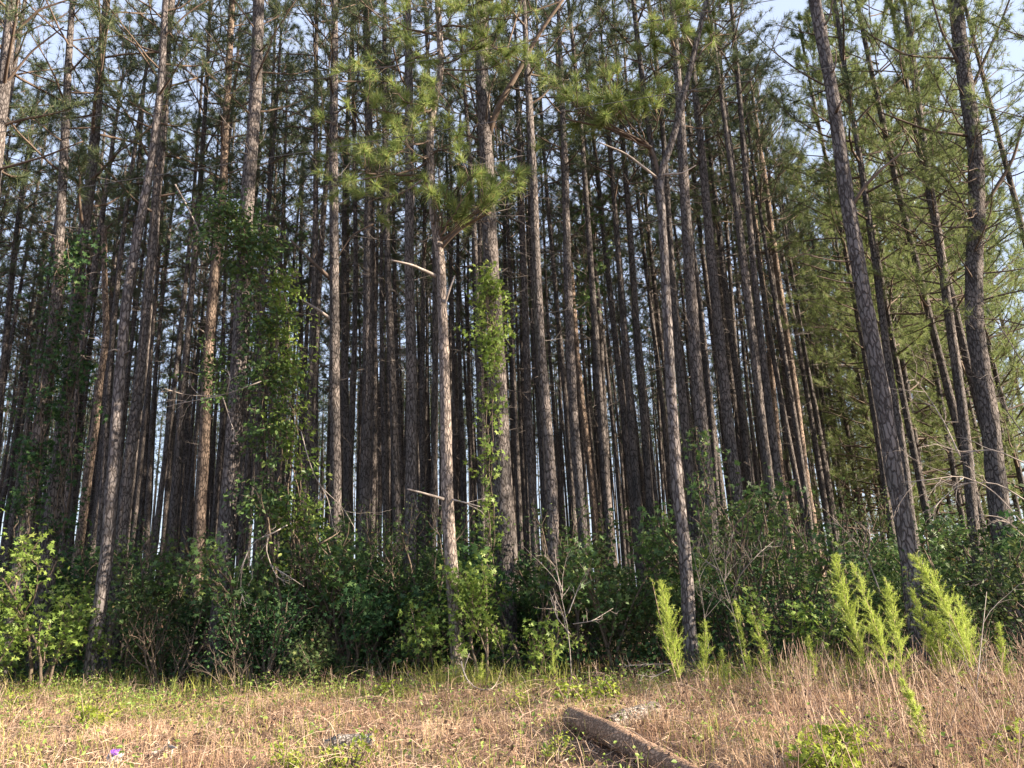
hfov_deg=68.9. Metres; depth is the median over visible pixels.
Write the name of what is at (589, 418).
pine tree
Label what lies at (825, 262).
pine tree
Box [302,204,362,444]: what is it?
pine tree
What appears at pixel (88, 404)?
pine tree
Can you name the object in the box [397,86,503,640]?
pine tree
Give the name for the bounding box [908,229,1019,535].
pine tree
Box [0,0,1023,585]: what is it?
sky
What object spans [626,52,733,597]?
pine tree
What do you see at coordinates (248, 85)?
pine tree
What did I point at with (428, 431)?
pine tree
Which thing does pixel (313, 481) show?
pine tree
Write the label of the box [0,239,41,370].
pine tree
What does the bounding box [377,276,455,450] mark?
pine tree
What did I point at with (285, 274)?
pine tree
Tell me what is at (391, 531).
pine tree
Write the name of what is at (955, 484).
bare brush
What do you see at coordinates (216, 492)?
pine tree
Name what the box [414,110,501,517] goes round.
pine tree
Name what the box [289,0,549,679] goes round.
pine tree
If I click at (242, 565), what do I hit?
dead branch
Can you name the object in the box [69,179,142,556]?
pine tree
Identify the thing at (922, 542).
bush
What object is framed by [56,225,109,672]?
pine tree
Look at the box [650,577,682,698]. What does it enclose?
feathery weed
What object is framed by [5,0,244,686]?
pine tree
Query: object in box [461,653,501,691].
dead branch
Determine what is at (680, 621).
bush
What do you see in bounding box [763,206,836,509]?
pine tree
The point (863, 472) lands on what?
pine tree
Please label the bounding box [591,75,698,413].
pine tree
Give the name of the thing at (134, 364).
pine tree
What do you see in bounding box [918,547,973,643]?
bush
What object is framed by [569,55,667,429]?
pine tree
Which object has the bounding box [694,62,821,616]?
pine tree
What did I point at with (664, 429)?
pine tree
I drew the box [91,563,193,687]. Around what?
bush
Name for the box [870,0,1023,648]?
pine tree
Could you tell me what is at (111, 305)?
pine tree
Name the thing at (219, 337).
pine tree
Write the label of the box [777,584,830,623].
bush
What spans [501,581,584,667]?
bush
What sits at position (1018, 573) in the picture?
bush
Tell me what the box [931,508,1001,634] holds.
bush
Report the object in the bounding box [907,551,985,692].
feathery weed
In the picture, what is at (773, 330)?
pine tree
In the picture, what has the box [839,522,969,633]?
bush
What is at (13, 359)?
pine tree
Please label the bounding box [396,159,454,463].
pine tree
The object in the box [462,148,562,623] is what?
pine tree
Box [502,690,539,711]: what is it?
leafy plant
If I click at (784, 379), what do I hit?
pine tree
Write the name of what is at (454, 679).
edge weeds
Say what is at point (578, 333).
pine tree
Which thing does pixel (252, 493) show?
pine tree
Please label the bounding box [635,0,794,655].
pine tree
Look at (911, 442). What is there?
pine tree
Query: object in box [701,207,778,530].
pine tree
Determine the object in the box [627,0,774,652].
pine tree
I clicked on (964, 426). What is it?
pine tree
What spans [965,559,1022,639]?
bush
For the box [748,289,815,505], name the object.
pine tree
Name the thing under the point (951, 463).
pine tree
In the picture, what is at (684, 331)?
pine tree
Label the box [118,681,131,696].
pine seedling
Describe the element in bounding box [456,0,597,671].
pine tree
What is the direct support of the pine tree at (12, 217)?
on the ground at (608, 750)
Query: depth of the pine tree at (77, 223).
31.44 m
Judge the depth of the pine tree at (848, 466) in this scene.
46.25 m
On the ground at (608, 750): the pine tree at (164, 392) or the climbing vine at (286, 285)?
the pine tree at (164, 392)
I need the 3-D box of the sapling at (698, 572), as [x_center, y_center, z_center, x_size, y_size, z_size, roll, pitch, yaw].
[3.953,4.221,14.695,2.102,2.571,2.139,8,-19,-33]
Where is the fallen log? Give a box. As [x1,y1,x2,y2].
[562,706,702,767]
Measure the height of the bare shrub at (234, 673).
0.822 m
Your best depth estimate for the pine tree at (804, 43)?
25.08 m
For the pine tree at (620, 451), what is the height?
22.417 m
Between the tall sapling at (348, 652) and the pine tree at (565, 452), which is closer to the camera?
the tall sapling at (348, 652)
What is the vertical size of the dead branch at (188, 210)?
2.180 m
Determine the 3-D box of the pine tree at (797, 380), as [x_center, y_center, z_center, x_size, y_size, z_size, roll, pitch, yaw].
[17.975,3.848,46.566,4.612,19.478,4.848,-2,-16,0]
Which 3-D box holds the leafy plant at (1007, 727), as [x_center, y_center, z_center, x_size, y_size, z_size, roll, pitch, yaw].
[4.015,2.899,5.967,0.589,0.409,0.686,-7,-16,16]
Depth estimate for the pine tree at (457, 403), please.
45.08 m
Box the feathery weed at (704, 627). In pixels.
[690,618,715,689]
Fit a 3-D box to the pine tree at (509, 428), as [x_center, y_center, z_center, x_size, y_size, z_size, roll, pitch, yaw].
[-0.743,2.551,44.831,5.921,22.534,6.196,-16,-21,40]
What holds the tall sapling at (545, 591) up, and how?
on the ground at (608, 750)
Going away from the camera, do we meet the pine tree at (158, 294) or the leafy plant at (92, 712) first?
the leafy plant at (92, 712)
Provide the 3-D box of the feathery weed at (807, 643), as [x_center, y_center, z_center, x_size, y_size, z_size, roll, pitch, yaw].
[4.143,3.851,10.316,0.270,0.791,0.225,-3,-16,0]
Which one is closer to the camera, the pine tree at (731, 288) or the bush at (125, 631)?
the bush at (125, 631)
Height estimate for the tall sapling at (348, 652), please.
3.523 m
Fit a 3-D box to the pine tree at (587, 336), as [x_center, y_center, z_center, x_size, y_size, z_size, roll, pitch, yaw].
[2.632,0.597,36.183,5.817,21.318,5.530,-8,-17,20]
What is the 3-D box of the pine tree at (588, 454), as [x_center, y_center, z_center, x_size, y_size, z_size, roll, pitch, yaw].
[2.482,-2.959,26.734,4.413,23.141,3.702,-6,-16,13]
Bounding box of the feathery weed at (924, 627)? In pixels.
[906,586,942,688]
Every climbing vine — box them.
[0,233,89,566]
[38,227,110,555]
[160,179,312,273]
[164,324,229,416]
[199,196,323,634]
[243,259,331,590]
[453,262,518,370]
[463,260,519,662]
[564,186,633,344]
[679,426,740,573]
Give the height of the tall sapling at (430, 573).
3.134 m
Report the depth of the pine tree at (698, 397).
18.34 m
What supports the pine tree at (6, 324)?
on the ground at (608, 750)
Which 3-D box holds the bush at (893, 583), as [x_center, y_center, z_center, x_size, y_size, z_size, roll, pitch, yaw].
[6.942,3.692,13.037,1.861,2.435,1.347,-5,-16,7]
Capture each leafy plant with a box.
[0,685,42,708]
[61,700,127,732]
[76,687,111,704]
[262,736,315,767]
[311,729,387,767]
[372,673,410,698]
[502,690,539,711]
[537,730,574,759]
[543,674,607,708]
[584,674,628,706]
[767,668,807,693]
[784,709,889,767]
[975,717,1023,767]
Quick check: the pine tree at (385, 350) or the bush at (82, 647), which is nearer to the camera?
the bush at (82, 647)
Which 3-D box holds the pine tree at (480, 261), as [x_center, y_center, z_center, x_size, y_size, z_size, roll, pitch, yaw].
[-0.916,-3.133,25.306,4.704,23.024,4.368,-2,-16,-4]
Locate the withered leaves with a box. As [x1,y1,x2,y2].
[0,660,1022,767]
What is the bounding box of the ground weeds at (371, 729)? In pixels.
[0,651,1023,767]
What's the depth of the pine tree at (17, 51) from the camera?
25.41 m
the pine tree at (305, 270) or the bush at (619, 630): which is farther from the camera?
the pine tree at (305, 270)
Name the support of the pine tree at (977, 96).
on the ground at (608, 750)
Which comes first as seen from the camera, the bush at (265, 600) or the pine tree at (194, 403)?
the bush at (265, 600)
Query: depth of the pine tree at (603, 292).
31.29 m
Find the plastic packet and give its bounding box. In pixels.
[105,749,123,762]
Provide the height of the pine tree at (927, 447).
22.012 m
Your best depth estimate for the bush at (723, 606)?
12.88 m
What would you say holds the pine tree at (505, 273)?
on the ground at (608, 750)
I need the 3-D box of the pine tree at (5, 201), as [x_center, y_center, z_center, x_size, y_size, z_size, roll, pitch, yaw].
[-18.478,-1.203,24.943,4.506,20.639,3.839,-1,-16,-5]
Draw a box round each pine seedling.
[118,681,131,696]
[168,677,180,697]
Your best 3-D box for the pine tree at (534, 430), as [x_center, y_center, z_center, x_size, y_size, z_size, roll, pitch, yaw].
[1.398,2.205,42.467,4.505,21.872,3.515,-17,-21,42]
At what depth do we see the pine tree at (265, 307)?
43.07 m
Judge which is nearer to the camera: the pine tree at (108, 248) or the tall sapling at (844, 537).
the tall sapling at (844, 537)
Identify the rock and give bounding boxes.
[324,732,374,753]
[606,701,662,725]
[705,762,721,767]
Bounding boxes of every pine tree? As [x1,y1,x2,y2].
[0,0,110,190]
[0,0,120,288]
[0,1,46,191]
[0,58,86,447]
[0,87,99,459]
[0,92,56,382]
[0,95,111,612]
[0,103,56,350]
[0,111,72,482]
[0,137,33,280]
[0,155,50,374]
[0,171,76,529]
[0,176,97,565]
[0,205,24,315]
[0,211,100,574]
[0,226,29,329]
[0,227,64,495]
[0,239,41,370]
[0,253,48,553]
[0,273,30,450]
[0,273,68,588]
[0,286,34,395]
[0,292,35,500]
[0,301,53,530]
[0,322,58,520]
[1,0,204,690]
[1,125,132,640]
[3,287,55,502]
[4,218,101,533]
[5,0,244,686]
[9,313,67,543]
[12,106,185,462]
[12,235,98,648]
[15,279,68,505]
[19,172,130,470]
[22,168,145,657]
[26,0,251,682]
[27,218,130,567]
[30,13,191,656]
[34,214,126,639]
[43,304,93,514]
[46,208,142,500]
[55,292,100,511]
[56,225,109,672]
[58,6,194,552]
[62,211,142,535]
[69,44,212,644]
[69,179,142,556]
[70,142,183,538]
[79,0,265,687]
[80,281,139,553]
[80,284,138,552]
[82,351,131,562]
[85,329,133,492]
[87,338,160,437]
[89,136,182,647]
[90,302,173,463]
[98,160,197,424]
[99,270,153,407]
[104,117,190,471]
[104,143,205,660]
[107,201,197,522]
[109,123,234,592]
[110,0,295,672]
[111,0,300,666]
[113,127,208,554]
[114,201,205,625]
[114,309,174,549]
[118,152,211,587]
[127,226,200,544]
[132,28,247,663]
[135,289,198,505]
[137,177,234,574]
[139,198,235,639]
[152,259,228,585]
[152,303,199,580]
[158,100,274,652]
[158,233,229,630]
[160,246,266,502]
[160,310,226,492]
[166,220,230,636]
[167,154,258,528]
[168,0,330,682]
[173,264,227,618]
[177,0,294,465]
[177,57,298,604]
[185,84,277,529]
[192,238,265,494]
[200,275,234,566]
[202,261,291,589]
[205,270,254,436]
[206,25,312,632]
[208,0,338,659]
[211,309,254,459]
[217,257,298,573]
[221,0,326,602]
[221,0,386,661]
[224,145,305,592]
[225,211,307,525]
[225,291,282,536]
[227,0,421,670]
[227,51,328,649]
[228,169,292,565]
[228,268,281,431]
[230,115,318,645]
[234,121,326,560]
[248,292,308,469]
[252,214,307,562]
[255,133,339,627]
[256,107,362,464]
[262,71,352,492]
[263,0,403,644]
[264,0,421,641]
[265,0,443,664]
[267,245,326,624]
[275,272,324,581]
[277,128,404,479]
[277,297,325,487]
[279,0,422,655]
[281,277,340,628]
[283,197,349,569]
[287,209,362,528]
[288,317,340,559]
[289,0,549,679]
[293,152,403,526]
[296,252,362,534]
[297,216,378,543]
[302,82,429,637]
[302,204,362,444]
[303,268,362,528]
[308,305,362,625]
[310,213,398,555]
[311,48,426,653]
[318,0,434,664]
[318,47,442,552]
[318,273,384,531]
[319,133,427,508]
[320,252,378,465]
[322,71,476,647]
[325,183,427,569]
[325,226,402,467]
[335,0,477,674]
[339,0,564,670]
[339,76,420,480]
[348,46,447,559]
[349,233,405,567]
[349,240,405,488]
[349,279,379,555]
[360,226,431,558]
[362,296,405,465]
[376,0,472,649]
[377,254,425,458]
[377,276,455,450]
[379,93,453,564]
[379,184,463,476]
[380,0,545,663]
[383,166,439,529]
[384,187,431,507]
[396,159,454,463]
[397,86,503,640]
[397,135,473,535]
[397,206,472,628]
[399,231,447,503]
[399,241,471,498]
[402,199,502,478]
[402,276,448,561]
[411,0,588,652]
[414,56,476,455]
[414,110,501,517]
[414,202,487,549]
[416,193,502,550]
[417,2,537,568]
[426,152,519,474]
[427,72,590,445]
[428,310,472,501]
[429,152,526,575]
[430,302,473,511]
[431,165,518,458]
[440,82,546,626]
[442,35,559,637]
[444,0,635,653]
[448,0,591,643]
[453,0,583,560]
[453,232,518,417]
[455,261,508,486]
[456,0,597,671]
[457,312,487,494]
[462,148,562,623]
[464,274,520,448]
[469,212,563,621]
[469,262,553,557]
[482,199,558,490]
[487,273,534,563]
[489,0,673,649]
[491,0,604,643]
[492,65,563,551]
[496,195,533,512]
[497,126,606,613]
[497,139,562,433]
[499,200,589,554]
[503,0,669,644]
[507,268,562,501]
[508,25,659,619]
[508,252,552,497]
[508,300,565,459]
[513,264,562,493]
[514,42,629,637]
[514,276,583,504]
[515,0,739,681]
[515,204,601,545]
[515,253,564,560]
[517,203,630,481]
[529,282,591,611]
[535,43,653,590]
[539,169,615,568]
[540,0,690,645]
[540,161,625,489]
[541,216,617,467]
[543,201,640,580]
[544,260,575,545]
[546,104,638,628]
[546,135,641,529]
[552,0,727,631]
[552,226,609,421]
[558,256,612,542]
[560,259,622,492]
[561,87,677,636]
[567,0,705,653]
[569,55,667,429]
[577,186,637,623]
[578,17,686,633]
[582,255,627,508]
[589,0,763,660]
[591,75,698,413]
[593,2,741,621]
[597,243,648,492]
[599,174,660,497]
[602,193,658,598]
[605,277,651,527]
[605,297,640,588]
[605,330,657,582]
[606,284,664,495]
[612,277,664,510]
[614,215,676,622]
[614,220,686,510]
[617,206,731,454]
[619,107,728,523]
[619,147,686,489]
[626,37,776,598]
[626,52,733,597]
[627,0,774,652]
[628,110,711,495]
[629,252,686,428]
[630,114,726,584]
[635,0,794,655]
[638,251,706,485]
[641,225,713,546]
[642,238,706,438]
[649,37,793,501]
[649,62,786,615]
[651,158,732,473]
[654,159,734,517]
[656,245,718,436]
[659,0,806,649]
[659,33,771,631]
[661,203,752,594]
[665,0,794,598]
[675,109,822,485]
[675,214,766,543]
[676,28,825,619]
[680,285,720,432]
[686,343,722,474]
[687,42,843,617]
[691,44,833,606]
[692,85,809,597]
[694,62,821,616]
[694,123,777,609]
[700,131,813,471]
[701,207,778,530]
[702,251,752,538]
[705,284,769,478]
[710,79,823,589]
[720,186,808,595]
[727,213,803,559]
[731,154,850,570]
[732,135,845,612]
[734,226,816,428]
[735,261,804,602]
[736,304,765,512]
[738,99,842,569]
[742,0,982,624]
[744,147,935,553]
[748,6,929,626]
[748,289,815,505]
[749,318,822,489]
[757,188,843,481]
[761,181,851,555]
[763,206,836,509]
[765,223,843,556]
[769,193,847,463]
[770,251,852,549]
[773,0,1023,551]
[780,0,1017,616]
[780,305,875,539]
[782,163,962,553]
[783,238,884,545]
[788,44,1023,617]
[790,159,977,538]
[790,269,857,551]
[796,0,936,673]
[796,0,1023,537]
[799,159,971,560]
[801,314,876,554]
[802,229,942,543]
[806,73,1023,563]
[806,190,953,507]
[807,101,1023,524]
[812,309,853,550]
[823,308,877,536]
[832,57,1023,528]
[832,328,886,537]
[834,249,1014,552]
[834,335,951,529]
[843,0,1023,632]
[845,197,1017,537]
[846,271,957,532]
[859,225,1002,602]
[864,245,963,528]
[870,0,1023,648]
[882,62,1023,509]
[888,175,1023,516]
[895,200,1023,538]
[901,286,1015,527]
[908,126,1023,522]
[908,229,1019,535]
[914,0,1023,248]
[917,140,1023,506]
[917,199,1023,527]
[938,0,1023,375]
[941,287,1023,504]
[961,270,1023,526]
[976,4,1023,112]
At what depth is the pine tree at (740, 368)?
44.25 m
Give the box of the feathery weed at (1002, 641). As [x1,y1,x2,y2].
[993,622,1017,685]
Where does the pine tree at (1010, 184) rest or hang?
on the ground at (608, 750)
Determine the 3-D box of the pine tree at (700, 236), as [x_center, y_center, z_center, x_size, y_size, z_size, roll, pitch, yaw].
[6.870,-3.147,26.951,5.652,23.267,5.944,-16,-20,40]
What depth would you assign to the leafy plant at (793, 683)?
10.27 m
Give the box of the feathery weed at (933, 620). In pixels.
[923,610,965,687]
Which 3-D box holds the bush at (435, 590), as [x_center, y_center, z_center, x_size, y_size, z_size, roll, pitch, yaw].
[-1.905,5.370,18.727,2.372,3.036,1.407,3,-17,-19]
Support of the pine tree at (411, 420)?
on the ground at (608, 750)
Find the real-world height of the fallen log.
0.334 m
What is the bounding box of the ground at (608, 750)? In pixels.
[0,600,1023,767]
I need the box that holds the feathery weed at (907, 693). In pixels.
[897,676,928,758]
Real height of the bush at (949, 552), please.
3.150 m
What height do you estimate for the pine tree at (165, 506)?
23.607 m
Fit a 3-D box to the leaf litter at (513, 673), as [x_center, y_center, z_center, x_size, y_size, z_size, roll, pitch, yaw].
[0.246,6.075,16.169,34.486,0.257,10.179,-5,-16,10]
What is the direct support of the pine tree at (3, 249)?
on the ground at (608, 750)
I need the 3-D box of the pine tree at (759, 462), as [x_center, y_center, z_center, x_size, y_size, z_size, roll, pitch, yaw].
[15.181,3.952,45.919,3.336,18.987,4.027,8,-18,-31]
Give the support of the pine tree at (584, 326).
on the ground at (608, 750)
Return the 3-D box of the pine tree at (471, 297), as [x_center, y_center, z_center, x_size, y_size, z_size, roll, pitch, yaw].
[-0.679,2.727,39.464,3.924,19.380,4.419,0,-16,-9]
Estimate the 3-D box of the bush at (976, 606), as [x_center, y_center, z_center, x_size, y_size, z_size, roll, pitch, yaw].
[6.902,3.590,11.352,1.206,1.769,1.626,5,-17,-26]
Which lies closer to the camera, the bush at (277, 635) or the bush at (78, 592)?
the bush at (277, 635)
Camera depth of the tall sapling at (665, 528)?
13.96 m
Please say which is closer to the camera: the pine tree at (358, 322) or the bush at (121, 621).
the bush at (121, 621)
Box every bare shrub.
[187,645,252,693]
[512,543,616,677]
[683,502,785,681]
[816,498,879,591]
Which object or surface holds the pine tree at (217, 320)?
on the ground at (608, 750)
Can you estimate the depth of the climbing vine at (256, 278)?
16.03 m
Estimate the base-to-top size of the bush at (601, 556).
3.387 m
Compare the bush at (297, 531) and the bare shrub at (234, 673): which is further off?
the bush at (297, 531)
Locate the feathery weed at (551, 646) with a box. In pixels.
[547,634,557,677]
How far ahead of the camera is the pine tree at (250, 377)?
44.54 m
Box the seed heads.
[0,626,1023,767]
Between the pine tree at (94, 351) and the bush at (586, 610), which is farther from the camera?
the pine tree at (94, 351)
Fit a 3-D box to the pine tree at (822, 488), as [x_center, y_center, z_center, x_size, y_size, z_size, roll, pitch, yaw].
[10.692,-3.180,30.431,5.044,25.076,4.833,-15,-20,38]
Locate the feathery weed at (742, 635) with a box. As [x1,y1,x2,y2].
[731,600,755,692]
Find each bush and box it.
[0,522,185,678]
[0,555,72,637]
[0,618,35,678]
[2,546,132,664]
[19,571,124,655]
[31,520,146,667]
[41,529,142,677]
[59,548,160,633]
[68,570,185,680]
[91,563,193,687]
[110,599,199,688]
[116,595,226,692]
[121,612,185,654]
[159,567,263,677]
[165,596,209,673]
[167,584,270,676]
[188,575,276,657]
[192,570,329,690]
[217,596,321,677]
[244,570,289,663]
[257,526,397,674]
[270,538,324,638]
[272,498,365,655]
[273,619,345,689]
[288,541,424,677]
[305,546,403,657]
[310,555,447,684]
[344,535,436,667]
[357,487,474,663]
[371,563,478,670]
[375,596,434,667]
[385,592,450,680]
[417,539,472,657]
[427,519,543,672]
[446,619,485,664]
[487,504,632,667]
[487,598,536,649]
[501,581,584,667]
[516,541,545,663]
[524,553,606,647]
[528,512,605,612]
[531,586,581,647]
[546,565,677,671]
[574,588,650,665]
[597,564,676,659]
[600,562,680,650]
[606,532,698,673]
[662,573,682,633]
[666,547,800,672]
[671,589,698,639]
[674,541,772,654]
[690,452,801,651]
[698,478,793,594]
[710,504,820,658]
[713,500,824,665]
[724,492,777,651]
[753,520,895,654]
[755,578,852,669]
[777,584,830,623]
[800,563,842,624]
[805,606,899,670]
[816,599,901,661]
[828,548,885,662]
[828,556,900,633]
[834,539,875,618]
[834,560,924,658]
[835,485,926,635]
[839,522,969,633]
[851,525,961,663]
[857,503,984,663]
[865,531,964,615]
[889,527,1021,646]
[889,565,998,645]
[892,563,1023,678]
[915,481,986,624]
[918,484,1023,630]
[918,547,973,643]
[921,513,970,629]
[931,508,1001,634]
[936,509,1023,651]
[940,531,1023,633]
[958,554,996,625]
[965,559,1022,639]
[976,502,1023,628]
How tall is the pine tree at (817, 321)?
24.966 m
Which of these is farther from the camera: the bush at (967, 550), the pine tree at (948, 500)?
the pine tree at (948, 500)
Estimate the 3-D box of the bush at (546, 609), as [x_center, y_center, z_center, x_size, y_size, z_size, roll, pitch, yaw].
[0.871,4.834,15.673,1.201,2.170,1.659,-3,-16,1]
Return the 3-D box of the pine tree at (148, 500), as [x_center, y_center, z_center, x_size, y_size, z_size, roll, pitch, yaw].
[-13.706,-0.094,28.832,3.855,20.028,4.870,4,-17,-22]
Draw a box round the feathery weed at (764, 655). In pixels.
[749,607,773,691]
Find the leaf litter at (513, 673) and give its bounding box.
[10,637,1018,702]
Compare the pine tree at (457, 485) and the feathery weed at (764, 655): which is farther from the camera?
the pine tree at (457, 485)
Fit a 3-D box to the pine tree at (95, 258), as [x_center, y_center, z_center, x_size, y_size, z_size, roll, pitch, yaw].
[-13.355,-2.593,23.706,4.888,22.184,4.925,-3,-16,0]
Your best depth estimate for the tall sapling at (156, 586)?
15.81 m
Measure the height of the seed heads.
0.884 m
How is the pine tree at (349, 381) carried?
on the ground at (608, 750)
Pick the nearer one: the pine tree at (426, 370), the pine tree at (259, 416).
the pine tree at (259, 416)
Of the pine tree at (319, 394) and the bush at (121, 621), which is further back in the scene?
the pine tree at (319, 394)
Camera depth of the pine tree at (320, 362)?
41.44 m
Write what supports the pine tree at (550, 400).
on the ground at (608, 750)
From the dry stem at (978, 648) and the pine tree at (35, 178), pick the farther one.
the pine tree at (35, 178)
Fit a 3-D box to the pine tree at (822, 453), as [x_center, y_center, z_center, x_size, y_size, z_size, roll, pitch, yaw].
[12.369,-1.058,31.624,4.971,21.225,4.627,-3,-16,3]
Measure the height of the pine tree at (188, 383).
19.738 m
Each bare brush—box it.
[885,344,1023,535]
[939,289,1023,645]
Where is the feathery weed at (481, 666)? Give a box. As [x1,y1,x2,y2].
[476,653,484,692]
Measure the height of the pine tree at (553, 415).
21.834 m
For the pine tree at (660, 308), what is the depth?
38.15 m
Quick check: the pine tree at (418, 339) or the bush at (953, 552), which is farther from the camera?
the pine tree at (418, 339)
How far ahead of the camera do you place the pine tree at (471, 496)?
32.59 m
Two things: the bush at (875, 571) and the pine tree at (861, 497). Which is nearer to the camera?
the bush at (875, 571)
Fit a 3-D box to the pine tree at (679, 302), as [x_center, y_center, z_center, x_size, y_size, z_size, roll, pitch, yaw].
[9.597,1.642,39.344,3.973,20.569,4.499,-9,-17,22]
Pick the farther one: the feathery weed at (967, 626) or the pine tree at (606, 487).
the pine tree at (606, 487)
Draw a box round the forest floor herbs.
[1,611,1023,694]
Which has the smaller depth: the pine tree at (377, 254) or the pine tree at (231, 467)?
the pine tree at (231, 467)
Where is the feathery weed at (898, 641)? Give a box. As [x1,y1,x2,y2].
[877,577,916,690]
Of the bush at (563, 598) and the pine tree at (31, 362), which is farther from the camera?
the pine tree at (31, 362)
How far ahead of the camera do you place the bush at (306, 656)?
13.05 m
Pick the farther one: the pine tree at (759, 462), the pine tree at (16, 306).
the pine tree at (759, 462)
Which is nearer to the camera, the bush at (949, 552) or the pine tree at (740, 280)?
the bush at (949, 552)
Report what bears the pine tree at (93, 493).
on the ground at (608, 750)
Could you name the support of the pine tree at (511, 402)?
on the ground at (608, 750)
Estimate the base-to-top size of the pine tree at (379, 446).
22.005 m
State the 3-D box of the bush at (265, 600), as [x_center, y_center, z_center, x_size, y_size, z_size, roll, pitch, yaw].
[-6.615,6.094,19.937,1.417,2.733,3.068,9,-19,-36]
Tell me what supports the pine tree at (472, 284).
on the ground at (608, 750)
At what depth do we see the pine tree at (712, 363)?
37.44 m
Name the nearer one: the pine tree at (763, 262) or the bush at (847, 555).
the bush at (847, 555)
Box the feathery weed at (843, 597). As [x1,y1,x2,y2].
[822,552,878,692]
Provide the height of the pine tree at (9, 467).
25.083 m
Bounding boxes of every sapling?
[0,508,105,690]
[0,577,107,691]
[0,614,34,689]
[81,530,208,680]
[84,628,186,687]
[93,512,214,683]
[131,543,266,681]
[163,498,373,684]
[232,475,351,684]
[295,521,372,678]
[300,522,463,677]
[302,497,432,680]
[338,494,485,675]
[429,509,610,675]
[429,549,515,685]
[475,604,589,684]
[514,492,610,673]
[549,514,676,677]
[623,462,814,667]
[668,536,759,661]
[687,474,796,667]
[731,584,866,671]
[744,499,876,666]
[760,471,895,663]
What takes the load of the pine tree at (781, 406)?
on the ground at (608, 750)
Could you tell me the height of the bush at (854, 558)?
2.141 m
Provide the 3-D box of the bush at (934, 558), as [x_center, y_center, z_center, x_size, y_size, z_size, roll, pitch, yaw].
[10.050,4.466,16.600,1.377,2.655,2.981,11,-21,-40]
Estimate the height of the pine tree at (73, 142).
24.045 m
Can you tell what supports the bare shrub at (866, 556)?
on the ground at (608, 750)
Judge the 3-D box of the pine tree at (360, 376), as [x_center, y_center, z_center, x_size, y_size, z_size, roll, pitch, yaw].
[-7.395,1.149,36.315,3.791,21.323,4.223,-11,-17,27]
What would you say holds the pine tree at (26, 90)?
on the ground at (608, 750)
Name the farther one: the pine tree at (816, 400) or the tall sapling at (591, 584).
the pine tree at (816, 400)
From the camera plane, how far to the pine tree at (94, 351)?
42.40 m
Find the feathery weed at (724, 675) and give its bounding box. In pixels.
[716,648,732,689]
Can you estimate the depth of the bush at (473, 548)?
14.76 m
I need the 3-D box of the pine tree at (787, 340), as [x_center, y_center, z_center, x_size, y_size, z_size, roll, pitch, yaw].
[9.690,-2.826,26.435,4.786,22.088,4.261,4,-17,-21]
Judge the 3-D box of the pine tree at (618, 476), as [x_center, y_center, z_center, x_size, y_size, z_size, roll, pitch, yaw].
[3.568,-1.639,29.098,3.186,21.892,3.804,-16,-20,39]
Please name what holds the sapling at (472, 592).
on the ground at (608, 750)
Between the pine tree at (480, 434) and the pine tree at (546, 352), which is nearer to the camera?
the pine tree at (480, 434)
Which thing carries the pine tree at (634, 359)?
on the ground at (608, 750)
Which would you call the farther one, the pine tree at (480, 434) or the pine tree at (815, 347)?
the pine tree at (815, 347)
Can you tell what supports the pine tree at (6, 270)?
on the ground at (608, 750)
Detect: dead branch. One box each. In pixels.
[160,368,260,448]
[174,184,208,258]
[236,525,303,615]
[301,432,391,544]
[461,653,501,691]
[621,659,672,680]
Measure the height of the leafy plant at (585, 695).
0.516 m
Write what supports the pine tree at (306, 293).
on the ground at (608, 750)
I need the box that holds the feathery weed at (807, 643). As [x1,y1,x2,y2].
[803,634,820,688]
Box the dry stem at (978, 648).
[946,583,1023,717]
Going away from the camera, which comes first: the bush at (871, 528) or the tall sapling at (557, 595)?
the tall sapling at (557, 595)
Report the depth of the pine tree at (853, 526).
45.68 m
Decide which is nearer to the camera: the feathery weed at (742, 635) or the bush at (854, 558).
the feathery weed at (742, 635)
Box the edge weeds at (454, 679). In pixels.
[1,640,1019,705]
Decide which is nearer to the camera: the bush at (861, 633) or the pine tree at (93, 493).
the bush at (861, 633)
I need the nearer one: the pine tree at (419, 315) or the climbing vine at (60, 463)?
the climbing vine at (60, 463)
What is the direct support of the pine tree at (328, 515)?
on the ground at (608, 750)
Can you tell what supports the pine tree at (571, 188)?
on the ground at (608, 750)
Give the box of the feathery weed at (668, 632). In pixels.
[654,579,687,693]
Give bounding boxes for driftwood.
[149,740,176,758]
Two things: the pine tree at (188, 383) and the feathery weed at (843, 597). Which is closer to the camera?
the feathery weed at (843, 597)
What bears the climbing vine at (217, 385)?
attached to the pine tree at (202, 478)
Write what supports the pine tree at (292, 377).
on the ground at (608, 750)
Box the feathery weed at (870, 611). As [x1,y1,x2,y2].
[849,563,895,697]
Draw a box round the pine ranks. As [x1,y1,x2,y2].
[0,286,862,626]
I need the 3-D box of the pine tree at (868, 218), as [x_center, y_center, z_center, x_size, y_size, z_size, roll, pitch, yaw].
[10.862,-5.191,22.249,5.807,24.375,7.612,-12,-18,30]
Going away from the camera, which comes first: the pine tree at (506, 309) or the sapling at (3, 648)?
the sapling at (3, 648)
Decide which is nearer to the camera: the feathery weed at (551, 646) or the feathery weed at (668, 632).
the feathery weed at (668, 632)

